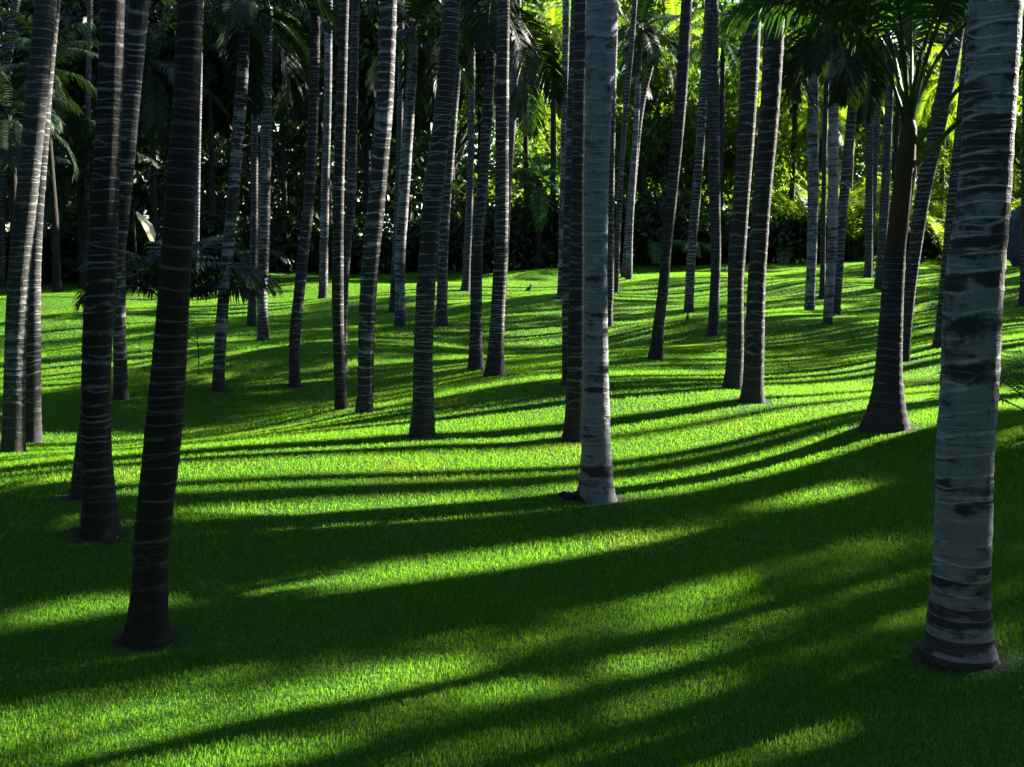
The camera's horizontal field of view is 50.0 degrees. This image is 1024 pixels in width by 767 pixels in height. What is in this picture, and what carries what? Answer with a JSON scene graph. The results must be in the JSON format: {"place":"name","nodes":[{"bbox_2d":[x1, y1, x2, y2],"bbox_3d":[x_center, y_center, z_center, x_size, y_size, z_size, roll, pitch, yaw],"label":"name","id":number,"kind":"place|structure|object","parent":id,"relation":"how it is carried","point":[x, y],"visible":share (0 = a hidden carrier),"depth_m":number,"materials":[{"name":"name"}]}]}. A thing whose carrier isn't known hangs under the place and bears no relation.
{"place":"outdoors","nodes":[
{"label":"outdoors","id":0,"kind":"place"},
{"bbox_2d":[0,236,1023,766],"bbox_3d":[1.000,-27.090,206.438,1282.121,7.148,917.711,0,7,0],"label":"lawn","id":1,"kind":"structure","parent":0,"point":[116,646],"depth_m":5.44,"materials":[{"name":"plant"}]},
{"bbox_2d":[0,0,20,286],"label":"palm tree","id":2,"kind":"object","parent":1,"relation":"on","point":[8,48],"visible":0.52,"depth_m":33.94,"materials":[{"name":"grey plant"}]},
{"bbox_2d":[0,0,56,452],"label":"palm tree","id":3,"kind":"object","parent":1,"relation":"on","point":[13,435],"visible":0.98,"depth_m":8.99,"materials":[{"name":"grey plant"}]},
{"bbox_2d":[0,67,83,240],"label":"jungle palm","id":4,"kind":"object","parent":1,"relation":"on","point":[12,134],"visible":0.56,"depth_m":30.00,"materials":[{"name":"green plant"}]},
{"bbox_2d":[25,0,60,442],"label":"palm tree","id":5,"kind":"object","parent":1,"relation":"on","point":[33,416],"visible":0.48,"depth_m":9.89,"materials":[{"name":"grey plant"}]},
{"bbox_2d":[0,9,98,291],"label":"jungle palm","id":6,"kind":"object","parent":1,"relation":"on","point":[57,285],"visible":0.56,"depth_m":32.43,"materials":[{"name":"green plant"}]},
{"bbox_2d":[14,119,161,288],"bbox_3d":[-13.778,-5.524,34.839,4.725,5.262,4.395,-5,9,-37],"label":"jungle palm","id":7,"kind":"object","parent":1,"relation":"on","point":[79,183],"visible":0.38,"depth_m":34.42,"materials":[{"name":"green plant"}]},
{"bbox_2d":[84,0,92,266],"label":"palm tree","id":8,"kind":"object","parent":1,"relation":"on","point":[88,116],"visible":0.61,"depth_m":34.84,"materials":[{"name":"grey plant"}]},
{"bbox_2d":[45,229,148,282],"bbox_3d":[-14.276,-4.404,38.112,3.776,2.189,2.952,-5,9,-35],"label":"shrub","id":9,"kind":"object","parent":1,"relation":"on","point":[69,271],"visible":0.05,"depth_m":37.53,"materials":[{"name":"green plant"}]},
{"bbox_2d":[79,0,124,540],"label":"palm tree","id":10,"kind":"object","parent":1,"relation":"on","point":[99,519],"visible":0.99,"depth_m":5.49,"materials":[{"name":"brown plant"}]},
{"bbox_2d":[0,0,214,150],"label":"leafy tree","id":11,"kind":"object","parent":1,"relation":"on","point":[71,9],"visible":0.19,"depth_m":39.00,"materials":[{"name":"green plant"}]},
{"bbox_2d":[68,0,149,499],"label":"palm tree","id":12,"kind":"object","parent":1,"relation":"on","point":[136,31],"visible":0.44,"depth_m":5.96,"materials":[{"name":"grey plant"}]},
{"bbox_2d":[112,0,128,399],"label":"palm tree","id":13,"kind":"object","parent":1,"relation":"on","point":[120,382],"visible":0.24,"depth_m":12.61,"materials":[{"name":"grey plant"}]},
{"bbox_2d":[71,15,229,281],"bbox_3d":[-12.023,-7.824,37.481,4.578,9.148,5.115,-6,10,-41],"label":"jungle palm","id":14,"kind":"object","parent":1,"relation":"on","point":[148,89],"visible":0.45,"depth_m":36.90,"materials":[{"name":"green plant"}]},
{"bbox_2d":[120,0,203,648],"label":"palm tree","id":15,"kind":"object","parent":1,"relation":"on","point":[147,623],"visible":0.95,"depth_m":4.42,"materials":[{"name":"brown plant"}]},
{"bbox_2d":[71,236,283,313],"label":"fountain palm","id":16,"kind":"object","parent":1,"relation":"on","point":[210,285],"visible":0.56,"depth_m":13.68,"materials":[{"name":"green plant"}]},
{"bbox_2d":[62,0,297,148],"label":"leafy tree","id":17,"kind":"object","parent":1,"relation":"on","point":[221,123],"visible":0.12,"depth_m":41.01,"materials":[{"name":"green plant"}]},
{"bbox_2d":[190,3,203,296],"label":"palm tree","id":18,"kind":"object","parent":1,"relation":"on","point":[196,222],"visible":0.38,"depth_m":31.78,"materials":[{"name":"grey plant"}]},
{"bbox_2d":[143,0,260,220],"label":"jungle palm","id":19,"kind":"object","parent":1,"relation":"on","point":[208,69],"visible":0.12,"depth_m":40.02,"materials":[{"name":"green plant"}]},
{"bbox_2d":[199,210,248,275],"bbox_3d":[-10.924,-4.903,39.511,2.947,2.701,3.189,2,7,15],"label":"shrub","id":20,"kind":"object","parent":1,"relation":"on","point":[209,227],"visible":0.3,"depth_m":39.00,"materials":[{"name":"green plant"}]},
{"bbox_2d":[158,0,337,340],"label":"palm tree","id":21,"kind":"object","parent":1,"relation":"on","point":[266,43],"visible":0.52,"depth_m":18.94,"materials":[{"name":"grey plant"}]},
{"bbox_2d":[191,205,319,273],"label":"fountain palm","id":22,"kind":"object","parent":1,"relation":"on","point":[243,258],"visible":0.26,"depth_m":38.47,"materials":[{"name":"green plant"}]},
{"bbox_2d":[224,216,293,272],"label":"shrub","id":23,"kind":"object","parent":1,"relation":"on","point":[275,265],"visible":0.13,"depth_m":40.70,"materials":[{"name":"green plant"}]},
{"bbox_2d":[215,0,307,326],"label":"palm tree","id":24,"kind":"object","parent":1,"relation":"on","point":[251,316],"visible":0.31,"depth_m":21.60,"materials":[{"name":"grey plant"}]},
{"bbox_2d":[175,0,348,391],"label":"palm tree","id":25,"kind":"object","parent":1,"relation":"on","point":[243,80],"visible":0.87,"depth_m":13.28,"materials":[{"name":"green plant"}]},
{"bbox_2d":[0,0,530,269],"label":"jungle foliage","id":26,"kind":"object","parent":1,"relation":"on","point":[295,173],"visible":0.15,"depth_m":46.54,"materials":[{"name":"green plant"}]},
{"bbox_2d":[211,2,332,272],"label":"jungle palm","id":27,"kind":"object","parent":1,"relation":"on","point":[301,105],"visible":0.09,"depth_m":41.21,"materials":[{"name":"green plant"}]},
{"bbox_2d":[269,197,331,271],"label":"shrub","id":28,"kind":"object","parent":1,"relation":"on","point":[292,231],"visible":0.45,"depth_m":40.71,"materials":[{"name":"green plant"}]},
{"bbox_2d":[288,0,319,386],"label":"palm tree","id":29,"kind":"object","parent":1,"relation":"on","point":[304,242],"visible":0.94,"depth_m":13.76,"materials":[{"name":"grey plant"}]},
{"bbox_2d":[317,0,332,298],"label":"palm tree","id":30,"kind":"object","parent":1,"relation":"on","point":[324,233],"visible":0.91,"depth_m":28.47,"materials":[{"name":"grey plant"}]},
{"bbox_2d":[332,0,348,410],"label":"palm tree","id":31,"kind":"object","parent":1,"relation":"on","point":[340,393],"visible":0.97,"depth_m":10.56,"materials":[{"name":"grey plant"}]},
{"bbox_2d":[343,0,359,371],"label":"palm tree","id":32,"kind":"object","parent":1,"relation":"on","point":[352,141],"visible":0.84,"depth_m":14.69,"materials":[{"name":"grey plant"}]},
{"bbox_2d":[310,215,392,274],"bbox_3d":[-5.903,-5.031,40.539,2.972,2.440,3.194,7,10,43],"label":"shrub","id":33,"kind":"object","parent":1,"relation":"on","point":[357,247],"visible":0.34,"depth_m":39.87,"materials":[{"name":"green plant"}]},
{"bbox_2d":[272,0,464,216],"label":"leafy tree","id":34,"kind":"object","parent":1,"relation":"on","point":[368,32],"visible":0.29,"depth_m":40.16,"materials":[{"name":"green plant"}]},
{"bbox_2d":[355,0,396,413],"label":"palm tree","id":35,"kind":"object","parent":1,"relation":"on","point":[375,212],"visible":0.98,"depth_m":10.06,"materials":[{"name":"grey plant"}]},
{"bbox_2d":[361,219,420,272],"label":"shrub","id":36,"kind":"object","parent":1,"relation":"on","point":[411,258],"visible":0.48,"depth_m":40.04,"materials":[{"name":"green plant"}]},
{"bbox_2d":[388,0,403,311],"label":"palm tree","id":37,"kind":"object","parent":1,"relation":"on","point":[398,154],"visible":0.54,"depth_m":25.17,"materials":[{"name":"grey plant"}]},
{"bbox_2d":[349,0,476,326],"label":"palm tree","id":38,"kind":"object","parent":1,"relation":"on","point":[414,59],"visible":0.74,"depth_m":20.19,"materials":[{"name":"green plant"}]},
{"bbox_2d":[408,0,461,438],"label":"palm tree","id":39,"kind":"object","parent":1,"relation":"on","point":[422,423],"visible":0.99,"depth_m":8.50,"materials":[{"name":"grey plant"}]},
{"bbox_2d":[434,1,465,326],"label":"palm tree","id":40,"kind":"object","parent":1,"relation":"on","point":[441,319],"visible":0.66,"depth_m":20.19,"materials":[{"name":"grey plant"}]},
{"bbox_2d":[414,210,488,271],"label":"shrub","id":41,"kind":"object","parent":1,"relation":"on","point":[455,258],"visible":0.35,"depth_m":40.06,"materials":[{"name":"green plant"}]},
{"bbox_2d":[365,0,562,226],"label":"leafy tree","id":42,"kind":"object","parent":1,"relation":"on","point":[425,122],"visible":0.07,"depth_m":42.22,"materials":[{"name":"green plant"}]},
{"bbox_2d":[460,10,475,290],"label":"palm tree","id":43,"kind":"object","parent":1,"relation":"on","point":[465,285],"visible":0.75,"depth_m":29.42,"materials":[{"name":"grey plant"}]},
{"bbox_2d":[483,0,509,376],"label":"palm tree","id":44,"kind":"object","parent":1,"relation":"on","point":[495,364],"visible":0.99,"depth_m":12.03,"materials":[{"name":"grey plant"}]},
{"bbox_2d":[456,203,555,272],"bbox_3d":[-0.301,-5.058,39.115,3.518,2.750,3.488,-1,7,-11],"label":"shrub","id":45,"kind":"object","parent":1,"relation":"on","point":[489,243],"visible":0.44,"depth_m":38.32,"materials":[{"name":"green plant"}]},
{"bbox_2d":[505,0,520,297],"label":"palm tree","id":46,"kind":"object","parent":1,"relation":"on","point":[513,85],"visible":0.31,"depth_m":27.98,"materials":[{"name":"grey plant"}]},
{"bbox_2d":[475,34,560,211],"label":"jungle palm","id":47,"kind":"object","parent":1,"relation":"on","point":[529,126],"visible":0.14,"depth_m":42.87,"materials":[{"name":"green plant"}]},
{"bbox_2d":[488,149,559,268],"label":"jungle palm","id":48,"kind":"object","parent":1,"relation":"on","point":[537,171],"visible":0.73,"depth_m":37.90,"materials":[{"name":"green plant"}]},
{"bbox_2d":[423,0,631,370],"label":"palm tree","id":49,"kind":"object","parent":1,"relation":"on","point":[479,23],"visible":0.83,"depth_m":14.08,"materials":[{"name":"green plant"}]},
{"bbox_2d":[509,192,559,269],"bbox_3d":[1.299,-5.266,38.980,3.198,3.144,3.906,4,8,32],"label":"shrub","id":50,"kind":"object","parent":1,"relation":"on","point":[549,247],"visible":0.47,"depth_m":38.31,"materials":[{"name":"green plant"}]},
{"bbox_2d":[519,4,570,266],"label":"jungle palm","id":51,"kind":"object","parent":1,"relation":"on","point":[555,22],"visible":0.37,"depth_m":40.79,"materials":[{"name":"green plant"}]},
{"bbox_2d":[556,0,569,298],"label":"palm tree","id":52,"kind":"object","parent":1,"relation":"on","point":[565,30],"visible":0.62,"depth_m":24.07,"materials":[{"name":"grey plant"}]},
{"bbox_2d":[561,0,573,384],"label":"palm tree","id":53,"kind":"object","parent":1,"relation":"on","point":[566,257],"visible":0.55,"depth_m":10.96,"materials":[{"name":"grey plant"}]},
{"bbox_2d":[561,0,585,441],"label":"palm tree","id":54,"kind":"object","parent":1,"relation":"on","point":[573,421],"visible":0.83,"depth_m":8.91,"materials":[{"name":"grey plant"}]},
{"bbox_2d":[577,0,618,503],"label":"palm tree","id":55,"kind":"object","parent":1,"relation":"on","point":[596,484],"visible":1,"depth_m":7.20,"materials":[{"name":"grey plant"}]},
{"bbox_2d":[607,27,617,326],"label":"palm tree","id":56,"kind":"object","parent":1,"relation":"on","point":[610,275],"visible":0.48,"depth_m":20.65,"materials":[{"name":"grey plant"}]},
{"bbox_2d":[614,0,636,292],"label":"palm tree","id":57,"kind":"object","parent":1,"relation":"on","point":[623,140],"visible":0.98,"depth_m":26.89,"materials":[{"name":"grey plant"}]},
{"bbox_2d":[614,199,655,265],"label":"shrub","id":58,"kind":"object","parent":1,"relation":"on","point":[637,216],"visible":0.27,"depth_m":40.91,"materials":[{"name":"green plant"}]},
{"bbox_2d":[614,105,668,255],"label":"leafy tree","id":59,"kind":"object","parent":1,"relation":"on","point":[618,127],"visible":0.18,"depth_m":45.11,"materials":[{"name":"green plant"}]},
{"bbox_2d":[618,0,679,279],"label":"palm tree","id":60,"kind":"object","parent":1,"relation":"on","point":[645,10],"visible":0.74,"depth_m":32.21,"materials":[{"name":"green plant"}]},
{"bbox_2d":[617,15,692,277],"bbox_3d":[4.040,-7.098,33.300,2.588,7.925,2.750,2,7,16],"label":"palm tree","id":61,"kind":"object","parent":1,"relation":"on","point":[652,71],"visible":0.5,"depth_m":33.10,"materials":[{"name":"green plant"}]},
{"bbox_2d":[616,13,697,261],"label":"jungle palm","id":62,"kind":"object","parent":1,"relation":"on","point":[620,89],"visible":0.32,"depth_m":42.41,"materials":[{"name":"green plant"}]},
{"bbox_2d":[621,190,710,265],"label":"shrub","id":63,"kind":"object","parent":1,"relation":"on","point":[656,205],"visible":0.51,"depth_m":40.87,"materials":[{"name":"green plant"}]},
{"bbox_2d":[647,0,692,359],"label":"palm tree","id":64,"kind":"object","parent":1,"relation":"on","point":[656,349],"visible":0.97,"depth_m":13.62,"materials":[{"name":"grey plant"}]},
{"bbox_2d":[615,186,725,264],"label":"fountain palm","id":65,"kind":"object","parent":1,"relation":"on","point":[655,255],"visible":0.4,"depth_m":39.31,"materials":[{"name":"green plant"}]},
{"bbox_2d":[616,58,726,199],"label":"leafy tree","id":66,"kind":"object","parent":1,"relation":"on","point":[661,129],"visible":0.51,"depth_m":43.03,"materials":[{"name":"green plant"}]},
{"bbox_2d":[618,0,727,261],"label":"jungle palm","id":67,"kind":"object","parent":1,"relation":"on","point":[670,28],"visible":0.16,"depth_m":44.20,"materials":[{"name":"green plant"}]},
{"bbox_2d":[615,76,759,208],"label":"leafy tree","id":68,"kind":"object","parent":1,"relation":"on","point":[728,140],"visible":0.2,"depth_m":43.89,"materials":[{"name":"green plant"}]},
{"bbox_2d":[683,0,706,312],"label":"palm tree","id":69,"kind":"object","parent":1,"relation":"on","point":[694,214],"visible":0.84,"depth_m":22.49,"materials":[{"name":"grey plant"}]},
{"bbox_2d":[672,209,749,264],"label":"shrub","id":70,"kind":"object","parent":1,"relation":"on","point":[704,258],"visible":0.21,"depth_m":41.01,"materials":[{"name":"green plant"}]},
{"bbox_2d":[706,0,720,335],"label":"palm tree","id":71,"kind":"object","parent":1,"relation":"on","point":[712,67],"visible":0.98,"depth_m":17.54,"materials":[{"name":"grey plant"}]},
{"bbox_2d":[671,11,763,219],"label":"jungle palm","id":72,"kind":"object","parent":1,"relation":"on","point":[732,65],"visible":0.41,"depth_m":41.84,"materials":[{"name":"green plant"}]},
{"bbox_2d":[420,0,1022,262],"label":"jungle foliage","id":73,"kind":"object","parent":1,"relation":"on","point":[541,143],"visible":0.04,"depth_m":60.01,"materials":[{"name":"green plant"}]},
{"bbox_2d":[722,0,760,389],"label":"palm tree","id":74,"kind":"object","parent":1,"relation":"on","point":[748,96],"visible":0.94,"depth_m":11.33,"materials":[{"name":"grey plant"}]},
{"bbox_2d":[680,101,807,210],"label":"leafy tree","id":75,"kind":"object","parent":1,"relation":"on","point":[781,168],"visible":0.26,"depth_m":44.99,"materials":[{"name":"green plant"}]},
{"bbox_2d":[738,0,784,403],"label":"palm tree","id":76,"kind":"object","parent":1,"relation":"on","point":[752,390],"visible":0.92,"depth_m":10.38,"materials":[{"name":"grey plant"}]},
{"bbox_2d":[724,197,798,262],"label":"shrub","id":77,"kind":"object","parent":1,"relation":"on","point":[778,225],"visible":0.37,"depth_m":42.13,"materials":[{"name":"green plant"}]},
{"bbox_2d":[734,23,807,260],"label":"jungle palm","id":78,"kind":"object","parent":1,"relation":"on","point":[793,148],"visible":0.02,"depth_m":45.15,"materials":[{"name":"green plant"}]},
{"bbox_2d":[736,0,853,310],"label":"palm tree","id":79,"kind":"object","parent":1,"relation":"on","point":[813,178],"visible":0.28,"depth_m":22.04,"materials":[{"name":"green plant"}]},
{"bbox_2d":[769,215,826,263],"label":"shrub","id":80,"kind":"object","parent":1,"relation":"on","point":[798,243],"visible":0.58,"depth_m":41.97,"materials":[{"name":"green plant"}]},
{"bbox_2d":[750,164,891,230],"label":"fountain palm","id":81,"kind":"object","parent":1,"relation":"on","point":[781,194],"visible":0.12,"depth_m":43.53,"materials":[{"name":"green plant"}]},
{"bbox_2d":[779,78,883,205],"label":"jungle palm","id":82,"kind":"object","parent":1,"relation":"on","point":[841,122],"visible":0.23,"depth_m":45.01,"materials":[{"name":"green plant"}]},
{"bbox_2d":[761,0,920,324],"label":"palm tree","id":83,"kind":"object","parent":1,"relation":"on","point":[808,62],"visible":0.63,"depth_m":18.14,"materials":[{"name":"green plant"}]},
{"bbox_2d":[784,3,897,298],"bbox_3d":[7.212,-5.236,24.389,2.615,6.922,2.730,4,8,32],"label":"palm tree","id":84,"kind":"object","parent":1,"relation":"on","point":[823,198],"visible":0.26,"depth_m":24.53,"materials":[{"name":"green plant"}]},
{"bbox_2d":[817,205,876,263],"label":"shrub","id":85,"kind":"object","parent":1,"relation":"on","point":[847,257],"visible":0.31,"depth_m":41.96,"materials":[{"name":"green plant"}]},
{"bbox_2d":[780,2,928,314],"bbox_3d":[6.119,-4.358,20.191,3.069,6.373,2.990,5,9,33],"label":"palm tree","id":86,"kind":"object","parent":1,"relation":"on","point":[857,108],"visible":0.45,"depth_m":19.96,"materials":[{"name":"green plant"}]},
{"bbox_2d":[771,167,947,261],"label":"fountain palm","id":87,"kind":"object","parent":1,"relation":"on","point":[853,233],"visible":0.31,"depth_m":41.44,"materials":[{"name":"green plant"}]},
{"bbox_2d":[772,142,951,220],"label":"fountain palm","id":88,"kind":"object","parent":1,"relation":"on","point":[803,194],"visible":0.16,"depth_m":45.01,"materials":[{"name":"green plant"}]},
{"bbox_2d":[718,0,1023,432],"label":"young palm tree","id":89,"kind":"object","parent":1,"relation":"on","point":[886,411],"visible":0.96,"depth_m":8.99,"materials":[{"name":"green plant"}]},
{"bbox_2d":[847,30,921,277],"bbox_3d":[10.070,-7.018,31.212,3.145,8.159,2.910,0,7,0],"label":"palm tree","id":90,"kind":"object","parent":1,"relation":"on","point":[869,162],"visible":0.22,"depth_m":31.34,"materials":[{"name":"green plant"}]},
{"bbox_2d":[827,157,948,226],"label":"fountain palm","id":91,"kind":"object","parent":1,"relation":"on","point":[931,205],"visible":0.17,"depth_m":43.24,"materials":[{"name":"green plant"}]},
{"bbox_2d":[872,15,932,270],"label":"palm tree","id":92,"kind":"object","parent":1,"relation":"on","point":[876,142],"visible":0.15,"depth_m":32.65,"materials":[{"name":"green plant"}]},
{"bbox_2d":[865,3,961,288],"bbox_3d":[9.440,-5.753,26.687,2.714,7.063,2.792,4,8,31],"label":"palm tree","id":93,"kind":"object","parent":1,"relation":"on","point":[884,194],"visible":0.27,"depth_m":26.60,"materials":[{"name":"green plant"}]},
{"bbox_2d":[885,23,946,200],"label":"jungle palm","id":94,"kind":"object","parent":1,"relation":"on","point":[897,125],"visible":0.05,"depth_m":44.97,"materials":[{"name":"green plant"}]},
{"bbox_2d":[902,41,962,256],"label":"jungle palm","id":95,"kind":"object","parent":1,"relation":"on","point":[921,114],"visible":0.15,"depth_m":46.27,"materials":[{"name":"green plant"}]},
{"bbox_2d":[902,2,967,361],"bbox_3d":[6.072,-6.603,13.563,3.605,12.875,3.376,-3,8,-25],"label":"palm tree","id":96,"kind":"object","parent":1,"relation":"on","point":[945,86],"visible":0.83,"depth_m":13.81,"materials":[{"name":"grey plant"}]},
{"bbox_2d":[863,175,1020,260],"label":"fountain palm","id":97,"kind":"object","parent":1,"relation":"on","point":[935,226],"visible":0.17,"depth_m":39.94,"materials":[{"name":"green plant"}]},
{"bbox_2d":[931,7,967,347],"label":"palm tree","id":98,"kind":"object","parent":1,"relation":"on","point":[950,206],"visible":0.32,"depth_m":14.85,"materials":[{"name":"grey plant"}]},
{"bbox_2d":[919,0,1023,669],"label":"palm tree","id":99,"kind":"object","parent":1,"relation":"on","point":[959,633],"visible":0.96,"depth_m":4.11,"materials":[{"name":"grey plant"}]},
{"bbox_2d":[922,349,1023,410],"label":"fountain palm","id":100,"kind":"object","parent":1,"relation":"on","point":[1007,372],"visible":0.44,"depth_m":8.70,"materials":[{"name":"green plant"}]},
{"bbox_2d":[1008,205,1020,265],"bbox_3d":[18.103,-4.848,36.662,2.894,3.526,2.170,0,7,0],"label":"boulder","id":101,"kind":"object","parent":1,"relation":"on","point":[1014,240],"visible":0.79,"depth_m":36.59,"materials":[{"name":"grey stone"}]},
{"bbox_2d":[1011,99,1021,203],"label":"leafy tree","id":102,"kind":"object","parent":1,"relation":"on","point":[1018,145],"visible":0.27,"depth_m":44.33,"materials":[{"name":"green plant"}]},
{"bbox_2d":[1018,25,1023,305],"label":"palm tree","id":103,"kind":"object","parent":1,"relation":"on","point":[1021,295],"visible":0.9,"depth_m":21.13,"materials":[{"name":"grey plant"}]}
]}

